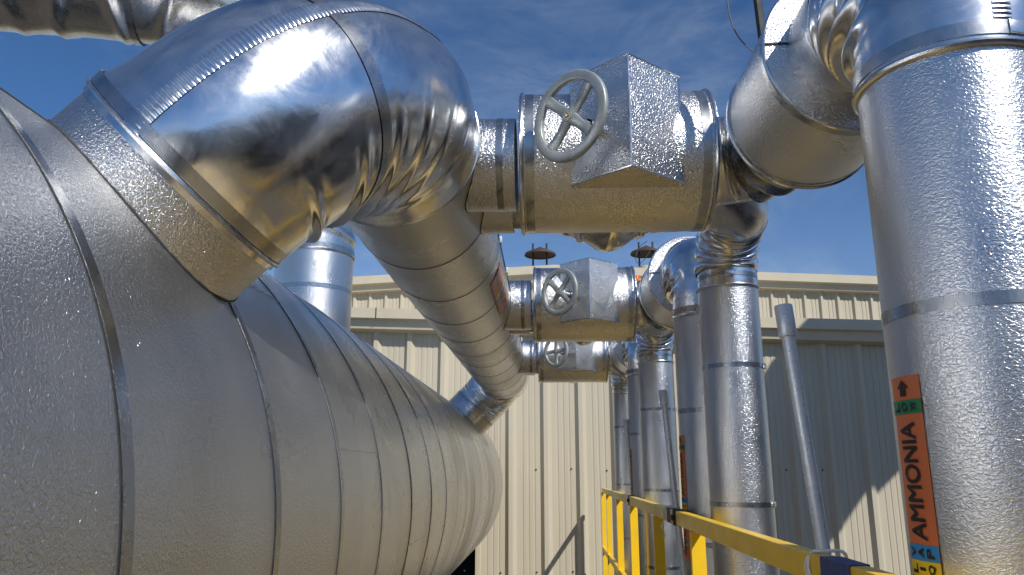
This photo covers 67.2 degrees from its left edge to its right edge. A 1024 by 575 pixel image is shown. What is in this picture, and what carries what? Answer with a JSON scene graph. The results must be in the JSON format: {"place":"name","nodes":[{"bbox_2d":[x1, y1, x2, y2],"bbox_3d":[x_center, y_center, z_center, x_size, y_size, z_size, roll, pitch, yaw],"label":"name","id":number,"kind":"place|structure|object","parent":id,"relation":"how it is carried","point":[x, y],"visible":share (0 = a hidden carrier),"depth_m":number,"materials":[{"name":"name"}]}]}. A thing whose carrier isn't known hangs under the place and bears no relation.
{"place":"outdoors","nodes":[
{"label":"outdoors","id":0,"kind":"place"},
{"bbox_2d":[0,0,876,276],"label":"sky","id":1,"kind":"structure","parent":0,"point":[503,49],"materials":[{"name":"blue"}]},
{"bbox_2d":[350,265,910,574],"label":"clad building","id":2,"kind":"structure","parent":0,"point":[553,443],"depth_m":16.82,"materials":[{"name":"beige metal"}]},
{"bbox_2d":[451,549,474,574],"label":"doorway","id":3,"kind":"structure","parent":2,"relation":"in","point":[468,564],"depth_m":17.86,"materials":[{"name":"black"}]},
{"bbox_2d":[524,243,555,265],"bbox_3d":[0.746,-0.583,20.271,0.840,1.200,0.840,-1,-13,3],"label":"roof vent","id":4,"kind":"object","parent":2,"relation":"on","point":[539,253],"visible":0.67,"depth_m":20.39,"materials":[{"name":"brown metal"}]},
{"bbox_2d":[630,242,656,267],"bbox_3d":[3.526,-0.613,20.145,0.840,1.200,0.840,-1,-13,3],"label":"roof vent","id":5,"kind":"object","parent":2,"relation":"on","point":[643,252],"visible":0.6,"depth_m":20.24,"materials":[{"name":"brown metal"}]},
{"bbox_2d":[635,241,652,263],"bbox_3d":[1.809,-0.480,10.523,0.254,0.325,0.009,-1,-13,3],"label":"hanging wire","id":6,"kind":"object","parent":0,"point":[647,254],"visible":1,"depth_m":10.52,"materials":[{"name":"grey metal"}]},
{"label":"ground","id":7,"kind":"structure","parent":0,"visible":0},
{"bbox_2d":[0,87,502,574],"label":"insulated tank","id":8,"kind":"object","parent":7,"relation":"on","point":[163,411],"visible":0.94,"depth_m":2.21,"materials":[{"name":"grey metal"}]},
{"bbox_2d":[0,0,355,330],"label":"tank top pipe","id":9,"kind":"object","parent":8,"relation":"on","point":[318,274],"visible":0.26,"depth_m":7.17,"materials":[{"name":"metal"}]},
{"bbox_2d":[47,0,527,434],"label":"header pipe","id":10,"kind":"object","parent":8,"relation":"attached to","point":[231,152],"visible":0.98,"depth_m":2.74,"materials":[{"name":"grey metal"}]},
{"bbox_2d":[518,340,608,382],"bbox_3d":[0.684,0.974,11.100,1.380,0.772,1.143,-1,-13,3],"label":"jacketed valve","id":11,"kind":"object","parent":10,"relation":"attached to","point":[559,362],"visible":0.8,"depth_m":10.92,"materials":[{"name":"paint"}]},
{"bbox_2d":[504,257,637,343],"bbox_3d":[0.514,0.131,7.553,1.380,0.772,1.143,-1,-13,3],"label":"jacketed valve","id":12,"kind":"object","parent":10,"relation":"attached to","point":[588,299],"visible":0.97,"depth_m":7.37,"materials":[{"name":"metal"}]},
{"bbox_2d":[465,52,720,235],"bbox_3d":[0.344,-0.713,4.006,1.380,0.772,1.143,-1,-13,3],"label":"jacketed valve","id":13,"kind":"object","parent":10,"relation":"attached to","point":[627,142],"visible":0.94,"depth_m":3.83,"materials":[{"name":"metal"}]},
{"bbox_2d":[521,351,631,574],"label":"riser pipe","id":14,"kind":"object","parent":7,"relation":"on","point":[620,412],"visible":0.23,"depth_m":11.97,"materials":[{"name":"metal"}]},
{"bbox_2d":[510,299,680,574],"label":"riser pipe","id":15,"kind":"object","parent":7,"relation":"on","point":[654,352],"visible":0.41,"depth_m":8.44,"materials":[{"name":"metal"}]},
{"bbox_2d":[601,488,627,574],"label":"guard rail","id":16,"kind":"object","parent":7,"relation":"on","point":[619,565],"visible":0.93,"depth_m":13.42,"materials":[{"name":"yellow metal"}]},
{"bbox_2d":[623,419,631,494],"bbox_3d":[1.468,3.179,8.848,0.328,3.296,0.066,-13,-19,43],"label":"galvanized post","id":17,"kind":"object","parent":7,"relation":"on","point":[626,425],"visible":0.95,"depth_m":9.23,"materials":[{"name":"metal"}]},
{"bbox_2d":[480,171,779,574],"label":"riser pipe","id":18,"kind":"object","parent":7,"relation":"on","point":[728,243],"visible":0.52,"depth_m":4.89,"materials":[{"name":"metal"}]},
{"bbox_2d":[620,334,645,574],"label":"riser pipe","id":19,"kind":"object","parent":7,"relation":"on","point":[629,355],"visible":0.3,"depth_m":9.12,"materials":[{"name":"metal"}]},
{"bbox_2d":[608,342,625,374],"bbox_3d":[1.705,0.902,10.795,0.730,0.710,1.373,-1,-13,3],"label":"pipe elbow","id":20,"kind":"object","parent":19,"relation":"attached to","point":[617,364],"visible":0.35,"depth_m":10.46,"materials":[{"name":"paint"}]},
{"bbox_2d":[629,496,672,574],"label":"guard rail","id":21,"kind":"object","parent":7,"relation":"on","point":[650,507],"visible":0.77,"depth_m":6.45,"materials":[{"name":"yellow metal"}]},
{"bbox_2d":[661,505,680,538],"bbox_3d":[1.182,1.740,5.715,0.153,0.238,0.054,-1,-13,3],"label":"tie strap","id":22,"kind":"object","parent":21,"relation":"attached to","point":[663,517],"visible":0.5,"depth_m":5.72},
{"bbox_2d":[666,508,677,522],"bbox_3d":[1.147,1.625,5.493,0.065,0.097,0.172,-1,-13,3],"label":"blue tape","id":23,"kind":"object","parent":21,"relation":"attached to","point":[668,514],"visible":0.64,"depth_m":5.48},
{"bbox_2d":[658,390,685,574],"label":"galvanized post","id":24,"kind":"object","parent":7,"relation":"on","point":[663,399],"visible":1,"depth_m":5.73,"materials":[{"name":"metal"}]},
{"bbox_2d":[659,237,713,574],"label":"riser pipe","id":25,"kind":"object","parent":7,"relation":"on","point":[678,281],"visible":0.41,"depth_m":5.61,"materials":[{"name":"metal"}]},
{"bbox_2d":[636,236,693,328],"bbox_3d":[1.535,0.058,7.248,0.730,0.710,1.373,-1,-13,3],"label":"pipe elbow","id":26,"kind":"object","parent":25,"relation":"attached to","point":[655,307],"visible":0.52,"depth_m":6.72,"materials":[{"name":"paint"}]},
{"bbox_2d":[676,511,896,574],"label":"guard rail","id":27,"kind":"object","parent":7,"relation":"on","point":[788,557],"visible":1,"depth_m":3.29,"materials":[{"name":"yellow metal"}]},
{"bbox_2d":[671,509,683,525],"bbox_3d":[1.127,1.566,5.248,0.092,0.108,0.070,-1,-13,3],"label":"rail clamp","id":28,"kind":"object","parent":27,"relation":"attached to","point":[673,516],"visible":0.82,"depth_m":5.24,"materials":[{"name":"black metal"}]},
{"bbox_2d":[774,303,831,554],"bbox_3d":[1.106,1.647,2.407,0.328,3.296,0.066,-13,-19,43],"label":"galvanized post","id":29,"kind":"object","parent":27,"relation":"attached to","point":[786,324],"visible":1,"depth_m":2.74,"materials":[{"name":"metal"}]},
{"bbox_2d":[804,549,847,574],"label":"tie strap","id":30,"kind":"object","parent":27,"relation":"attached to","point":[807,570],"visible":0.81,"depth_m":2.52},
{"bbox_2d":[819,556,869,574],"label":"blue tape","id":31,"kind":"object","parent":27,"relation":"attached to","point":[834,565],"visible":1,"depth_m":2.30,"materials":[{"name":"blue plastic"}]},
{"bbox_2d":[786,0,1023,574],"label":"riser pipe","id":32,"kind":"object","parent":7,"relation":"on","point":[930,93],"visible":1,"depth_m":2.04,"materials":[{"name":"metal"}]},
{"bbox_2d":[716,0,863,205],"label":"pipe elbow","id":33,"kind":"object","parent":32,"relation":"attached to","point":[784,131],"visible":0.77,"depth_m":3.25,"materials":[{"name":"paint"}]},
{"bbox_2d":[727,0,752,51],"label":"loose cable","id":34,"kind":"object","parent":33,"relation":"attached to","point":[734,28],"visible":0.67,"depth_m":3.63,"materials":[{"name":"grey plastic"}]},
{"bbox_2d":[753,0,764,39],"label":"hanger rod","id":35,"kind":"object","parent":33,"relation":"attached to","point":[759,13],"depth_m":3.53,"materials":[{"name":"grey metal"}]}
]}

